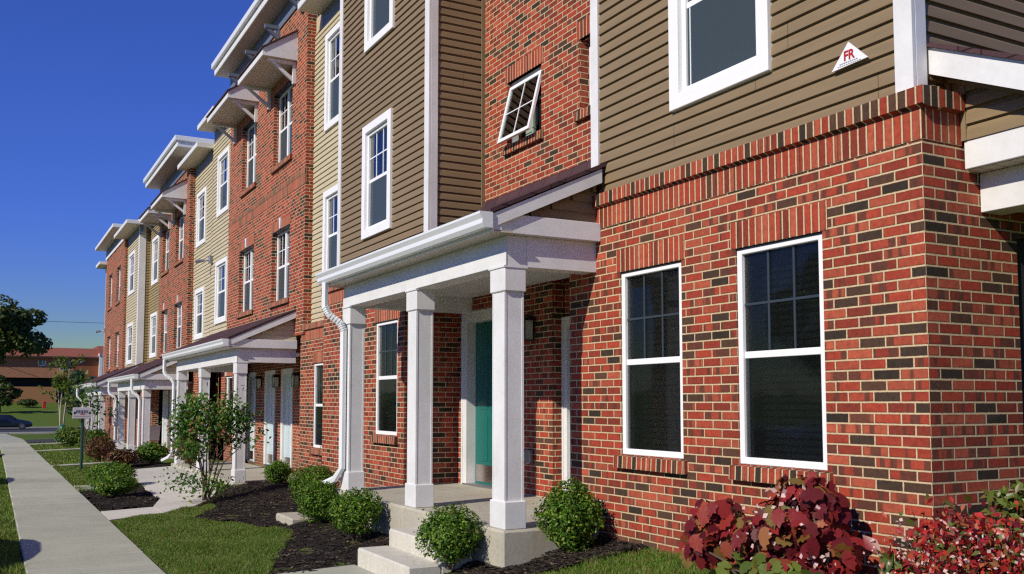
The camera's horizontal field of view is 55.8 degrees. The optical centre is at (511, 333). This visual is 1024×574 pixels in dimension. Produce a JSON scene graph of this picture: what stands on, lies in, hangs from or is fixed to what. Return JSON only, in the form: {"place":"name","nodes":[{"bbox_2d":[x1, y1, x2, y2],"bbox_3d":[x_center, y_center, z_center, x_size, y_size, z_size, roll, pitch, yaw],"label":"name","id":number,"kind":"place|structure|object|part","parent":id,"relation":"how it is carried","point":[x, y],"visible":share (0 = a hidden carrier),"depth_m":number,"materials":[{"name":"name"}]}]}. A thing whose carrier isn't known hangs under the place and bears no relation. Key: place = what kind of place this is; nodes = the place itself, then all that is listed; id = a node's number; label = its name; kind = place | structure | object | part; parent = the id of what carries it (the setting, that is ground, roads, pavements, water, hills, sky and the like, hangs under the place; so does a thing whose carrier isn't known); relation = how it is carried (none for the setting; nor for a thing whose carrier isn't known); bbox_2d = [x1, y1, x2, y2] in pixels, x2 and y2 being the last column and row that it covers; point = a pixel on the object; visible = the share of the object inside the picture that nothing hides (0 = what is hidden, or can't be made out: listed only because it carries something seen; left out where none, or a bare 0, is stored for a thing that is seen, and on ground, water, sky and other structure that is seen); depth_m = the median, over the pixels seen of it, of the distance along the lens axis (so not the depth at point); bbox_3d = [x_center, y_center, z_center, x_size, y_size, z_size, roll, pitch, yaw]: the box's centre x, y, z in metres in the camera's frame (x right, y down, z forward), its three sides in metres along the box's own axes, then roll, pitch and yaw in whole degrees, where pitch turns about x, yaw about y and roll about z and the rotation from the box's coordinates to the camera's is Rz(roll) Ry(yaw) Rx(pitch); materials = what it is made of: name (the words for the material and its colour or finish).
{"place":"outdoors","nodes":[
{"label":"outdoors","id":0,"kind":"place"},
{"bbox_2d":[26,439,57,442],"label":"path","id":1,"kind":"structure","parent":0,"point":[40,440],"depth_m":41.77,"materials":[{"name":"concrete"}]},
{"bbox_2d":[29,442,71,445],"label":"lawn path","id":2,"kind":"structure","parent":0,"point":[46,443],"depth_m":38.30,"materials":[{"name":"concrete"}]},
{"bbox_2d":[0,427,104,431],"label":"cross street","id":3,"kind":"structure","parent":0,"point":[28,430],"depth_m":92.11,"materials":[{"name":"grey asphalt"}]},
{"bbox_2d":[0,415,31,429],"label":"parked car","id":4,"kind":"object","parent":3,"relation":"on","point":[8,421],"visible":1,"depth_m":91.69,"materials":[{"name":"black paint"}]},
{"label":"windows","id":5,"kind":"part","parent":4,"relation":"part of","materials":[{"name":"black glass"}]},
{"bbox_2d":[36,448,78,451],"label":"lawn path","id":6,"kind":"structure","parent":0,"point":[60,449],"depth_m":33.40,"materials":[{"name":"concrete"}]},
{"bbox_2d":[0,434,165,573],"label":"sidewalk","id":7,"kind":"structure","parent":0,"point":[64,525],"depth_m":12.79,"materials":[{"name":"concrete"}]},
{"bbox_2d":[51,461,117,466],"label":"lawn path","id":8,"kind":"structure","parent":0,"point":[76,464],"depth_m":25.55,"materials":[{"name":"concrete"}]},
{"bbox_2d":[0,0,253,348],"label":"sky","id":9,"kind":"structure","parent":0,"point":[93,93],"materials":[{"name":"blue"}]},
{"bbox_2d":[0,402,712,573],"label":"ground","id":10,"kind":"structure","parent":0,"point":[37,415],"depth_m":101.72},
{"bbox_2d":[0,375,23,411],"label":"broadleaf tree","id":11,"kind":"object","parent":10,"relation":"on","point":[6,397],"visible":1,"depth_m":117.79,"materials":[{"name":"green plant"}]},
{"bbox_2d":[0,463,27,573],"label":"grass","id":12,"kind":"structure","parent":10,"relation":"on","point":[8,536],"depth_m":11.87,"materials":[{"name":"green plant"}]},
{"bbox_2d":[0,294,53,364],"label":"oak tree","id":13,"kind":"object","parent":10,"relation":"on","point":[17,324],"visible":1,"depth_m":57.09,"materials":[{"name":"green plant"}]},
{"bbox_2d":[16,398,39,406],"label":"hedge shrub","id":14,"kind":"object","parent":10,"relation":"on","point":[27,402],"visible":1,"depth_m":127.80,"materials":[{"name":"green plant"}]},
{"bbox_2d":[0,346,103,402],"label":"apartment building","id":15,"kind":"structure","parent":10,"relation":"on","point":[29,374],"depth_m":138.74,"materials":[{"name":"orange"}]},
{"bbox_2d":[38,360,45,365],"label":"window","id":16,"kind":"structure","parent":15,"relation":"in","point":[40,363],"depth_m":138.67,"materials":[{"name":"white glass"}]},
{"bbox_2d":[0,426,104,433],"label":"kerb","id":17,"kind":"structure","parent":10,"relation":"on","point":[34,432],"depth_m":79.15,"materials":[{"name":"concrete"}]},
{"bbox_2d":[37,354,87,425],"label":"birch tree","id":18,"kind":"object","parent":10,"relation":"on","point":[58,385],"visible":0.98,"depth_m":41.74,"materials":[{"name":"green plant"}]},
{"bbox_2d":[51,425,87,445],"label":"green shrub","id":19,"kind":"object","parent":10,"relation":"on","point":[72,434],"visible":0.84,"depth_m":36.05,"materials":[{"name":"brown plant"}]},
{"bbox_2d":[73,407,91,468],"bbox_3d":[-10.534,2.591,23.631,0.420,1.570,0.118,2,-5,-29],"label":"sign post","id":20,"kind":"object","parent":10,"relation":"on","point":[82,413],"visible":0.95,"depth_m":23.63,"materials":[{"name":"green metal"}]},
{"bbox_2d":[74,485,93,490],"bbox_3d":[-8.267,3.050,18.757,0.362,0.154,0.900,2,-5,-29],"label":"paving edge","id":21,"kind":"object","parent":10,"relation":"on","point":[89,488],"visible":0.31,"depth_m":18.67,"materials":[{"name":"concrete"}]},
{"bbox_2d":[63,370,105,423],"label":"cedar tree","id":22,"kind":"object","parent":10,"relation":"on","point":[78,403],"visible":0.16,"depth_m":105.31,"materials":[{"name":"green plant"}]},
{"bbox_2d":[28,442,144,491],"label":"grass","id":23,"kind":"structure","parent":10,"relation":"on","point":[73,476],"depth_m":27.16,"materials":[{"name":"green plant"}]},
{"bbox_2d":[67,367,119,451],"bbox_3d":[-13.899,2.535,32.038,1.636,2.852,1.087,2,-5,-29],"label":"vine sapling","id":24,"kind":"object","parent":10,"relation":"on","point":[83,398],"visible":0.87,"depth_m":31.92,"materials":[{"name":"green plant"}]},
{"bbox_2d":[77,428,109,445],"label":"green shrub","id":25,"kind":"object","parent":10,"relation":"on","point":[98,432],"visible":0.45,"depth_m":33.20,"materials":[{"name":"green plant"}]},
{"bbox_2d":[83,435,116,461],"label":"barberry shrub","id":26,"kind":"object","parent":10,"relation":"on","point":[99,447],"visible":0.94,"depth_m":26.60,"materials":[{"name":"orange plant"}]},
{"bbox_2d":[76,219,161,447],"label":"town house","id":27,"kind":"structure","parent":10,"relation":"on","point":[125,246],"depth_m":37.99,"materials":[{"name":"beige"}]},
{"bbox_2d":[117,333,118,366],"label":"window","id":28,"kind":"structure","parent":27,"relation":"in","point":[118,333],"depth_m":40.67,"materials":[{"name":"white plastic"}]},
{"bbox_2d":[119,268,120,300],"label":"window","id":29,"kind":"structure","parent":27,"relation":"in","point":[120,268],"depth_m":40.88,"materials":[{"name":"white plastic"}]},
{"bbox_2d":[126,322,133,364],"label":"window","id":30,"kind":"structure","parent":27,"relation":"in","point":[129,340],"depth_m":37.40,"materials":[{"name":"white plastic"}]},
{"bbox_2d":[128,250,135,295],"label":"window","id":31,"kind":"structure","parent":27,"relation":"in","point":[131,269],"depth_m":37.60,"materials":[{"name":"white plastic"}]},
{"bbox_2d":[80,483,158,511],"bbox_3d":[-7.536,2.959,18.332,1.349,0.098,7.258,2,-5,-29],"label":"mulch bed","id":32,"kind":"object","parent":10,"relation":"on","point":[141,496],"visible":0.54,"depth_m":16.42,"materials":[{"name":"brown wood"}]},
{"bbox_2d":[85,461,137,481],"bbox_3d":[-7.860,2.773,19.020,0.971,0.546,1.006,2,-5,-29],"label":"boxwood bush","id":33,"kind":"object","parent":32,"relation":"on","point":[98,471],"visible":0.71,"depth_m":18.86,"materials":[{"name":"green plant"}]},
{"bbox_2d":[90,473,139,496],"bbox_3d":[-6.980,2.676,17.002,0.835,0.455,0.835,2,-5,-29],"label":"boxwood bush","id":34,"kind":"object","parent":32,"relation":"on","point":[114,484],"visible":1,"depth_m":16.83,"materials":[{"name":"green plant"}]},
{"bbox_2d":[104,448,169,468],"bbox_3d":[-11.937,3.704,29.260,1.294,0.134,12.508,2,-5,-29],"label":"mulch bed","id":35,"kind":"object","parent":10,"relation":"on","point":[139,465],"visible":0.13,"depth_m":24.82,"materials":[{"name":"brown wood"}]},
{"bbox_2d":[101,447,143,464],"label":"purple shrub","id":36,"kind":"object","parent":35,"relation":"on","point":[128,457],"visible":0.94,"depth_m":24.36,"materials":[{"name":"orange plant"}]},
{"bbox_2d":[135,441,168,463],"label":"green shrub","id":37,"kind":"object","parent":35,"relation":"on","point":[152,451],"visible":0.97,"depth_m":25.08,"materials":[{"name":"green plant"}]},
{"bbox_2d":[101,466,215,520],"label":"porch walk","id":38,"kind":"structure","parent":10,"relation":"on","point":[170,500],"depth_m":17.27,"materials":[{"name":"concrete"}]},
{"bbox_2d":[107,135,226,460],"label":"town house","id":39,"kind":"structure","parent":10,"relation":"on","point":[176,215],"depth_m":29.24,"materials":[{"name":"beige"}]},
{"bbox_2d":[149,311,157,357],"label":"window","id":40,"kind":"structure","parent":39,"relation":"in","point":[153,317],"depth_m":34.53,"materials":[{"name":"white plastic"}]},
{"bbox_2d":[149,425,160,442],"bbox_3d":[-10.976,3.224,29.396,0.450,0.880,0.750,2,-5,-29],"label":"utility box","id":41,"kind":"object","parent":39,"relation":"on","point":[154,432],"visible":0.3,"depth_m":29.20,"materials":[{"name":"grey metal"}]},
{"bbox_2d":[151,235,159,285],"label":"window","id":42,"kind":"structure","parent":39,"relation":"in","point":[155,242],"depth_m":34.73,"materials":[{"name":"white plastic"}]},
{"bbox_2d":[150,392,160,424],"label":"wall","id":43,"kind":"structure","parent":39,"relation":"in","point":[159,414],"depth_m":33.20,"materials":[{"name":"red brick"}]},
{"bbox_2d":[164,311,166,352],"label":"window","id":44,"kind":"structure","parent":39,"relation":"in","point":[165,317],"depth_m":32.66,"materials":[{"name":"white plastic"}]},
{"bbox_2d":[164,394,166,447],"bbox_3d":[-11.480,2.932,32.195,0.053,1.860,0.760,2,-5,-29],"label":"door","id":45,"kind":"structure","parent":39,"relation":"in","point":[166,394],"depth_m":32.33,"materials":[{"name":"grey paint"}]},
{"bbox_2d":[165,229,169,269],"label":"window","id":46,"kind":"structure","parent":39,"relation":"in","point":[167,233],"depth_m":32.88,"materials":[{"name":"white plastic"}]},
{"bbox_2d":[177,304,181,347],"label":"window","id":47,"kind":"structure","parent":39,"relation":"in","point":[179,315],"depth_m":30.39,"materials":[{"name":"white plastic"}]},
{"bbox_2d":[179,216,183,259],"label":"window","id":48,"kind":"structure","parent":39,"relation":"in","point":[181,233],"depth_m":30.60,"materials":[{"name":"white plastic"}]},
{"bbox_2d":[193,286,204,339],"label":"window","id":49,"kind":"structure","parent":39,"relation":"in","point":[199,295],"depth_m":27.82,"materials":[{"name":"white plastic"}]},
{"bbox_2d":[196,186,207,247],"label":"window","id":50,"kind":"structure","parent":39,"relation":"in","point":[201,212],"depth_m":28.02,"materials":[{"name":"white plastic"}]},
{"bbox_2d":[169,431,212,464],"bbox_3d":[-7.785,2.774,23.427,1.005,0.884,1.047,2,-5,-29],"label":"barberry shrub","id":51,"kind":"object","parent":10,"relation":"on","point":[189,459],"visible":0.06,"depth_m":23.27,"materials":[{"name":"plant"}]},
{"bbox_2d":[110,505,292,573],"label":"grass","id":52,"kind":"structure","parent":10,"relation":"on","point":[165,543],"depth_m":11.25,"materials":[{"name":"green plant"}]},
{"bbox_2d":[161,0,339,484],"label":"town house","id":53,"kind":"structure","parent":10,"relation":"on","point":[270,119],"depth_m":20.63,"materials":[{"name":"brick"}]},
{"bbox_2d":[214,256,227,324],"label":"window","id":54,"kind":"structure","parent":53,"relation":"in","point":[221,266],"depth_m":25.33,"materials":[{"name":"white plastic"}]},
{"bbox_2d":[216,145,229,217],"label":"window","id":55,"kind":"structure","parent":53,"relation":"in","point":[223,165],"depth_m":25.54,"materials":[{"name":"white plastic"}]},
{"bbox_2d":[226,377,231,433],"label":"window","id":56,"kind":"structure","parent":53,"relation":"in","point":[229,379],"depth_m":26.18,"materials":[{"name":"white plastic"}]},
{"bbox_2d":[243,248,253,311],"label":"window","id":57,"kind":"structure","parent":53,"relation":"in","point":[249,255],"depth_m":23.07,"materials":[{"name":"grey glass"}]},
{"bbox_2d":[249,377,253,460],"bbox_3d":[-6.694,2.193,25.015,0.053,2.160,0.710,2,-5,-29],"label":"door","id":58,"kind":"structure","parent":53,"relation":"in","point":[251,378],"depth_m":25.08,"materials":[{"name":"grey paint"}]},
{"bbox_2d":[247,123,256,186],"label":"window","id":59,"kind":"structure","parent":53,"relation":"in","point":[252,131],"depth_m":23.20,"materials":[{"name":"white plastic"}]},
{"bbox_2d":[267,375,273,463],"bbox_3d":[-5.785,2.075,23.351,0.053,2.160,0.710,2,-5,-29],"label":"door","id":60,"kind":"structure","parent":53,"relation":"in","point":[271,390],"depth_m":23.42,"materials":[{"name":"grey paint"}]},
{"bbox_2d":[276,228,289,300],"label":"window","id":61,"kind":"structure","parent":53,"relation":"in","point":[282,290],"depth_m":20.40,"materials":[{"name":"grey glass"}]},
{"bbox_2d":[278,84,292,162],"bbox_3d":[-4.674,-4.393,20.351,0.094,1.600,1.430,2,-5,-29],"label":"window","id":62,"kind":"structure","parent":53,"relation":"in","point":[286,100],"depth_m":20.59,"materials":[{"name":"white plastic"}]},
{"bbox_2d":[284,373,290,466],"bbox_3d":[-5.085,1.981,22.027,0.095,2.160,0.710,2,-5,-29],"label":"door","id":63,"kind":"structure","parent":53,"relation":"in","point":[287,433],"depth_m":22.11,"materials":[{"name":"grey paint"}]},
{"bbox_2d":[313,363,322,447],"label":"window","id":64,"kind":"structure","parent":53,"relation":"in","point":[318,368],"depth_m":17.74,"materials":[{"name":"glass"}]},
{"bbox_2d":[322,184,337,270],"bbox_3d":[-3.193,-1.818,17.507,0.135,1.700,1.150,2,-5,-29],"label":"window","id":65,"kind":"structure","parent":53,"relation":"in","point":[330,197],"depth_m":17.81,"materials":[{"name":"white plastic"}]},
{"bbox_2d":[324,21,339,131],"bbox_3d":[-3.193,-4.736,17.714,0.135,1.850,1.150,2,-5,-29],"label":"window","id":66,"kind":"structure","parent":53,"relation":"in","point":[332,39],"depth_m":17.99,"materials":[{"name":"white plastic"}]},
{"bbox_2d":[188,480,388,573],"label":"mulch bed","id":67,"kind":"object","parent":10,"relation":"on","point":[328,545],"visible":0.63,"depth_m":11.86,"materials":[{"name":"brown wood"}]},
{"bbox_2d":[154,381,270,502],"bbox_3d":[-4.948,1.764,15.917,1.868,1.974,1.577,2,-5,-29],"label":"sapling tree","id":68,"kind":"object","parent":67,"relation":"on","point":[199,422],"visible":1,"depth_m":15.82,"materials":[{"name":"green plant"}]},
{"bbox_2d":[261,459,293,483],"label":"boxwood bush","id":69,"kind":"object","parent":67,"relation":"on","point":[277,471],"visible":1,"depth_m":17.59,"materials":[{"name":"green plant"}]},
{"bbox_2d":[276,512,311,524],"bbox_3d":[-2.836,2.442,12.605,0.300,0.150,0.750,2,-5,-29],"label":"splash block","id":70,"kind":"object","parent":67,"relation":"on","point":[289,518],"depth_m":12.47,"materials":[{"name":"concrete"}]},
{"bbox_2d":[287,462,339,502],"bbox_3d":[-2.811,2.146,13.647,0.678,0.675,0.724,-2,-4,23],"label":"boxwood bush","id":71,"kind":"object","parent":67,"relation":"on","point":[319,473],"visible":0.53,"depth_m":13.51,"materials":[{"name":"green plant"}]},
{"bbox_2d":[295,477,337,522],"bbox_3d":[-2.406,2.094,12.040,0.638,0.630,0.633,2,-5,-29],"label":"boxwood bush","id":72,"kind":"object","parent":67,"relation":"on","point":[319,496],"visible":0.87,"depth_m":11.88,"materials":[{"name":"green plant"}]},
{"bbox_2d":[326,487,384,541],"bbox_3d":[-1.701,1.951,10.467,0.647,0.594,0.640,2,-5,-29],"label":"boxwood bush","id":73,"kind":"object","parent":67,"relation":"on","point":[354,512],"visible":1,"depth_m":10.35,"materials":[{"name":"green plant"}]},
{"bbox_2d":[280,565,374,573],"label":"front walk","id":74,"kind":"structure","parent":10,"relation":"on","point":[351,569],"depth_m":9.20,"materials":[{"name":"concrete"}]},
{"bbox_2d":[444,535,648,573],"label":"mulch bed","id":75,"kind":"object","parent":10,"relation":"on","point":[557,558],"visible":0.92,"depth_m":8.14,"materials":[{"name":"brown wood"}]},
{"bbox_2d":[414,502,486,569],"bbox_3d":[-0.520,1.780,8.486,0.649,0.575,0.642,2,-5,-29],"label":"boxwood bush","id":76,"kind":"object","parent":75,"relation":"on","point":[443,531],"visible":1,"depth_m":8.36,"materials":[{"name":"green plant"}]},
{"bbox_2d":[531,476,608,552],"bbox_3d":[0.512,1.610,8.425,0.607,0.725,0.616,2,-5,-29],"label":"boxwood bush","id":77,"kind":"object","parent":75,"relation":"on","point":[564,508],"visible":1,"depth_m":8.29,"materials":[{"name":"green plant"}]},
{"bbox_2d":[538,545,739,573],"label":"grass","id":78,"kind":"structure","parent":10,"relation":"on","point":[672,565],"depth_m":7.57,"materials":[{"name":"green plant"}]},
{"bbox_2d":[315,0,1023,573],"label":"town house","id":79,"kind":"structure","parent":10,"relation":"on","point":[649,272],"depth_m":7.92,"materials":[{"name":"brick"}]},
{"bbox_2d":[361,108,393,239],"bbox_3d":[-1.918,-2.277,14.000,0.135,1.700,1.150,2,-5,-29],"label":"window","id":80,"kind":"structure","parent":79,"relation":"in","point":[376,198],"depth_m":14.06,"materials":[{"name":"white plastic"}]},
{"bbox_2d":[364,0,395,52],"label":"window","id":81,"kind":"structure","parent":79,"relation":"in","point":[379,15],"depth_m":14.27,"materials":[{"name":"white plastic"}]},
{"bbox_2d":[376,320,397,435],"bbox_3d":[-1.695,0.609,13.416,0.090,1.580,0.830,2,-5,-29],"label":"window","id":82,"kind":"structure","parent":79,"relation":"in","point":[387,332],"depth_m":13.47,"materials":[{"name":"glass"}]},
{"bbox_2d":[475,321,491,484],"bbox_3d":[-0.285,0.898,12.607,0.053,2.130,0.780,2,-5,-29],"label":"door","id":83,"kind":"structure","parent":79,"relation":"in","point":[483,420],"depth_m":12.71,"materials":[{"name":"teal paint"}]},
{"bbox_2d":[497,67,540,143],"bbox_3d":[0.209,-2.784,11.865,0.473,0.810,0.850,2,-5,-29],"label":"window","id":84,"kind":"structure","parent":79,"relation":"in","point":[522,113],"depth_m":11.86,"materials":[{"name":"white plastic"}]},
{"bbox_2d":[589,47,590,104],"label":"window","id":85,"kind":"structure","parent":79,"relation":"in","point":[589,47],"depth_m":10.75,"materials":[{"name":"white plastic"}]},
{"bbox_2d":[622,263,683,458],"bbox_3d":[1.205,0.228,8.108,0.090,1.590,0.850,2,-5,-29],"label":"window","id":86,"kind":"structure","parent":79,"relation":"in","point":[652,376],"depth_m":8.11,"materials":[{"name":"glass"}]},
{"bbox_2d":[668,0,773,112],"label":"window","id":87,"kind":"structure","parent":79,"relation":"in","point":[716,47],"depth_m":7.59,"materials":[{"name":"white plastic"}]},
{"bbox_2d":[737,234,826,470],"bbox_3d":[1.918,0.136,6.803,0.090,1.590,0.850,2,-5,-29],"label":"window","id":88,"kind":"structure","parent":79,"relation":"in","point":[782,386],"depth_m":6.80,"materials":[{"name":"glass"}]},
{"bbox_2d":[832,42,867,72],"bbox_3d":[2.208,-1.833,6.325,0.016,0.160,0.300,2,-5,-29],"label":"fire sign","id":89,"kind":"object","parent":79,"relation":"attached to","point":[851,54],"visible":1,"depth_m":6.32,"materials":[{"name":"white"}]},
{"bbox_2d":[1016,240,1023,428],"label":"side door","id":90,"kind":"structure","parent":79,"relation":"in","point":[1020,243],"depth_m":6.18,"materials":[{"name":"black"}]},
{"bbox_2d":[678,471,870,573],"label":"oakleaf hydrangea","id":91,"kind":"object","parent":10,"relation":"on","point":[786,535],"visible":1,"depth_m":5.91,"materials":[{"name":"red plant"}]},
{"bbox_2d":[832,489,1023,573],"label":"scarlet shrub","id":92,"kind":"object","parent":10,"relation":"on","point":[978,545],"visible":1,"depth_m":4.80,"materials":[{"name":"red plant"}]},
{"bbox_2d":[964,479,1023,531],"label":"green shrub","id":93,"kind":"object","parent":10,"relation":"on","point":[1005,497],"visible":0.72,"depth_m":5.05,"materials":[{"name":"green plant"}]}
]}

